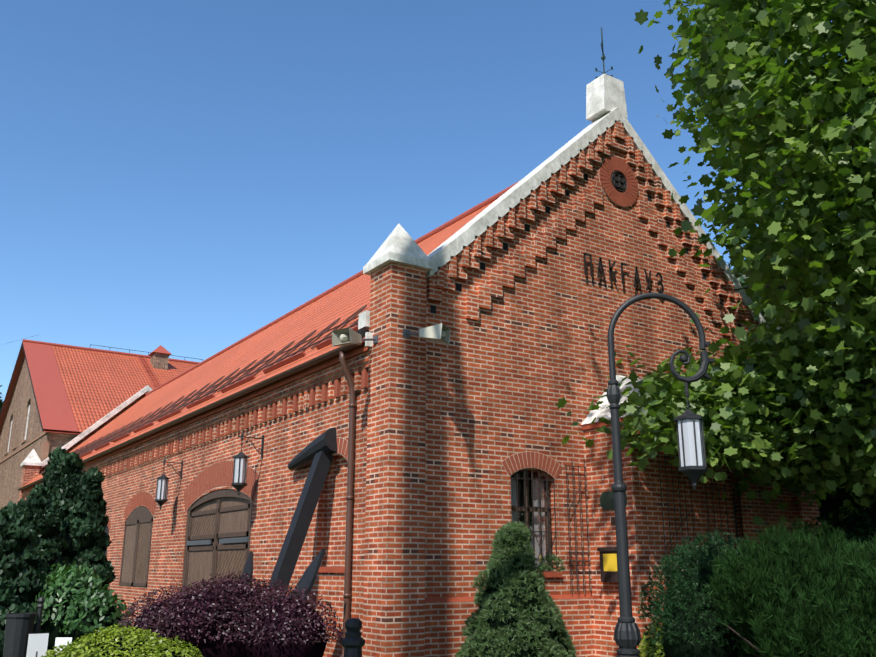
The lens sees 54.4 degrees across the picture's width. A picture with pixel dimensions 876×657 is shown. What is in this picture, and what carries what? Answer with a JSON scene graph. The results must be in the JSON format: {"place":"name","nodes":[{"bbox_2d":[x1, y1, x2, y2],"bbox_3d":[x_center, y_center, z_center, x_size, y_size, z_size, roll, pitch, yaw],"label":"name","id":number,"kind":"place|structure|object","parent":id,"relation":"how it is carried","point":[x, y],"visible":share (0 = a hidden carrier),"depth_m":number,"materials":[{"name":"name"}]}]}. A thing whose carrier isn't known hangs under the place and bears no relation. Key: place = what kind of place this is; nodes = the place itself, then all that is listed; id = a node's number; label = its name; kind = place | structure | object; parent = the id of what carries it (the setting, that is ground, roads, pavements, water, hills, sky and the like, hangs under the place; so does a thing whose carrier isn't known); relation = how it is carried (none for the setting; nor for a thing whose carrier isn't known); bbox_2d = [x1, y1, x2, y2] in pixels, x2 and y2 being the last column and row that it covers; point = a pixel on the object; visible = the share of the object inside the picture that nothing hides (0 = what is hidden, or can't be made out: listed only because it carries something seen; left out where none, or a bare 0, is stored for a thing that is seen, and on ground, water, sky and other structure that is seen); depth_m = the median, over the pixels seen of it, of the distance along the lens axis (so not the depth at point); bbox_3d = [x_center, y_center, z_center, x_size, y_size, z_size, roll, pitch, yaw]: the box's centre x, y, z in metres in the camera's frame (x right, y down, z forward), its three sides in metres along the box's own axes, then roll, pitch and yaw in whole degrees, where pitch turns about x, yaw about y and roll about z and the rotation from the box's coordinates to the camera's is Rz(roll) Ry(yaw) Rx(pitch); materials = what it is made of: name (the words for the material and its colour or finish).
{"place":"outdoors","nodes":[
{"label":"outdoors","id":0,"kind":"place"},
{"bbox_2d":[31,561,132,656],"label":"laurel shrub","id":1,"kind":"object","parent":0,"point":[57,578],"depth_m":13.06,"materials":[{"name":"green plant"}]},
{"bbox_2d":[0,339,202,508],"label":"building","id":2,"kind":"structure","parent":0,"point":[58,395],"depth_m":49.11,"materials":[{"name":"red tile"}]},
{"bbox_2d":[41,623,202,656],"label":"bush","id":3,"kind":"object","parent":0,"point":[72,650],"depth_m":8.73,"materials":[{"name":"green plant"}]},
{"bbox_2d":[116,570,344,656],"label":"barberry shrub","id":4,"kind":"object","parent":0,"point":[259,589],"depth_m":10.36,"materials":[{"name":"purple plant"}]},
{"bbox_2d":[0,0,851,400],"label":"sky","id":5,"kind":"structure","parent":0,"point":[183,177],"materials":[{"name":"blue"}]},
{"bbox_2d":[556,0,875,525],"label":"maple","id":6,"kind":"object","parent":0,"point":[789,398],"depth_m":11.58,"materials":[{"name":"green plant"}]},
{"bbox_2d":[702,515,875,656],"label":"mountain pine","id":7,"kind":"object","parent":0,"point":[832,588],"depth_m":8.22,"materials":[{"name":"green plant"}]},
{"bbox_2d":[756,503,875,552],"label":"corner hedge","id":8,"kind":"object","parent":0,"point":[861,529],"depth_m":12.69,"materials":[{"name":"green plant"}]},
{"bbox_2d":[818,487,875,525],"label":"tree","id":9,"kind":"object","parent":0,"point":[829,503],"visible":0.02,"depth_m":37.60,"materials":[{"name":"green plant"}]},
{"label":"ground","id":10,"kind":"structure","parent":0,"visible":0},
{"bbox_2d":[0,385,3,411],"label":"tree","id":11,"kind":"object","parent":10,"relation":"on","point":[1,402],"visible":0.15,"depth_m":70.25,"materials":[{"name":"green plant"}]},
{"bbox_2d":[0,500,52,656],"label":"shrub","id":12,"kind":"object","parent":10,"relation":"on","point":[13,513],"depth_m":13.36,"materials":[{"name":"green plant"}]},
{"bbox_2d":[3,597,71,656],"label":"litter bin signs","id":13,"kind":"object","parent":10,"relation":"on","point":[21,639],"visible":0.94,"depth_m":10.82,"materials":[{"name":"black metal"}]},
{"bbox_2d":[17,484,69,571],"bbox_3d":[-7.431,4.354,15.530,2.210,3.006,2.135,10,-19,-33],"label":"shrub","id":14,"kind":"object","parent":10,"relation":"on","point":[52,548],"depth_m":15.62,"materials":[{"name":"green plant"}]},
{"bbox_2d":[41,446,66,503],"bbox_3d":[-8.395,4.614,18.486,1.718,4.091,1.597,10,-19,-33],"label":"shrub","id":15,"kind":"object","parent":10,"relation":"on","point":[57,452],"depth_m":18.68,"materials":[{"name":"green plant"}]},
{"bbox_2d":[50,451,84,537],"bbox_3d":[-7.594,4.430,17.344,1.651,3.833,1.599,10,-19,-33],"label":"shrub","id":16,"kind":"object","parent":10,"relation":"on","point":[66,480],"depth_m":17.45,"materials":[{"name":"green plant"}]},
{"bbox_2d":[61,466,115,595],"bbox_3d":[-6.834,4.360,16.312,1.508,3.414,1.600,10,-19,-33],"label":"shrub","id":17,"kind":"object","parent":10,"relation":"on","point":[85,525],"depth_m":16.26,"materials":[{"name":"green plant"}]},
{"bbox_2d":[241,427,336,599],"bbox_3d":[-2.406,3.398,13.480,1.769,3.746,2.751,10,-19,-33],"label":"anchor","id":18,"kind":"object","parent":10,"relation":"on","point":[318,451],"visible":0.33,"depth_m":13.73,"materials":[{"name":"black painted iron"}]},
{"bbox_2d":[341,618,364,656],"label":"bollard","id":19,"kind":"object","parent":10,"relation":"on","point":[353,642],"visible":1,"depth_m":9.81,"materials":[{"name":"black metal"}]},
{"bbox_2d":[18,74,820,656],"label":"warehouse walls","id":20,"kind":"structure","parent":10,"relation":"on","point":[460,428],"depth_m":14.55,"materials":[{"name":"red brick"}]},
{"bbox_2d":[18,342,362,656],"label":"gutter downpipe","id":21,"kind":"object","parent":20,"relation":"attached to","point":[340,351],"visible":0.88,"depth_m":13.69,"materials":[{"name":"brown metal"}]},
{"bbox_2d":[119,432,263,597],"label":"wooden shutters","id":22,"kind":"object","parent":20,"relation":"attached to","point":[218,533],"visible":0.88,"depth_m":18.70,"materials":[{"name":"brown wood"}]},
{"bbox_2d":[155,465,169,509],"bbox_3d":[-6.550,3.771,20.265,0.272,1.070,0.307,10,-19,-33],"label":"wall lantern","id":23,"kind":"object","parent":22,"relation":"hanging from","point":[162,490],"depth_m":20.17,"materials":[{"name":"black metal"}]},
{"bbox_2d":[231,440,248,495],"bbox_3d":[-3.777,2.664,16.292,0.272,1.070,0.307,10,-19,-33],"label":"wall lantern","id":24,"kind":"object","parent":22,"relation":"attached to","point":[239,484],"depth_m":16.19,"materials":[{"name":"black metal"}]},
{"bbox_2d":[24,181,518,485],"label":"warehouse roof","id":25,"kind":"structure","parent":20,"relation":"on","point":[301,334],"depth_m":23.21,"materials":[{"name":"red tile"}]},
{"bbox_2d":[332,310,450,346],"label":"loudspeakers","id":26,"kind":"object","parent":20,"relation":"attached to","point":[439,333],"visible":0.96,"depth_m":12.81,"materials":[{"name":"grey"}]},
{"bbox_2d":[511,470,547,569],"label":"gable window panes","id":27,"kind":"object","parent":20,"relation":"in","point":[521,502],"visible":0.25,"depth_m":14.14,"materials":[{"name":"grey glass"}]},
{"bbox_2d":[581,375,736,656],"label":"brick wall","id":28,"kind":"structure","parent":20,"relation":"attached to","point":[645,535],"depth_m":14.03,"materials":[{"name":"red brick"}]},
{"bbox_2d":[454,521,577,656],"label":"dwarf spruce","id":29,"kind":"object","parent":10,"relation":"on","point":[484,612],"depth_m":11.31,"materials":[{"name":"green plant"}]},
{"bbox_2d":[471,553,564,600],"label":"potted plants","id":30,"kind":"object","parent":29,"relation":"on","point":[477,579],"visible":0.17,"depth_m":11.63,"materials":[{"name":"green plant"}]},
{"bbox_2d":[511,27,743,591],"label":"wall fixtures","id":31,"kind":"object","parent":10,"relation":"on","point":[608,565],"visible":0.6,"depth_m":14.06,"materials":[{"name":"black metal"}]},
{"bbox_2d":[638,619,665,656],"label":"gold shrub","id":32,"kind":"object","parent":10,"relation":"on","point":[645,646],"depth_m":9.97,"materials":[{"name":"plant"}]},
{"bbox_2d":[606,292,715,656],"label":"lamp post","id":33,"kind":"object","parent":10,"relation":"on","point":[693,469],"visible":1,"depth_m":8.99,"materials":[{"name":"black metal"}]},
{"bbox_2d":[636,529,762,656],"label":"yew","id":34,"kind":"object","parent":10,"relation":"on","point":[676,574],"depth_m":9.59,"materials":[{"name":"green plant"}]},
{"bbox_2d":[736,266,875,511],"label":"tree","id":35,"kind":"object","parent":10,"relation":"on","point":[742,278],"depth_m":29.83,"materials":[{"name":"green plant"}]}
]}

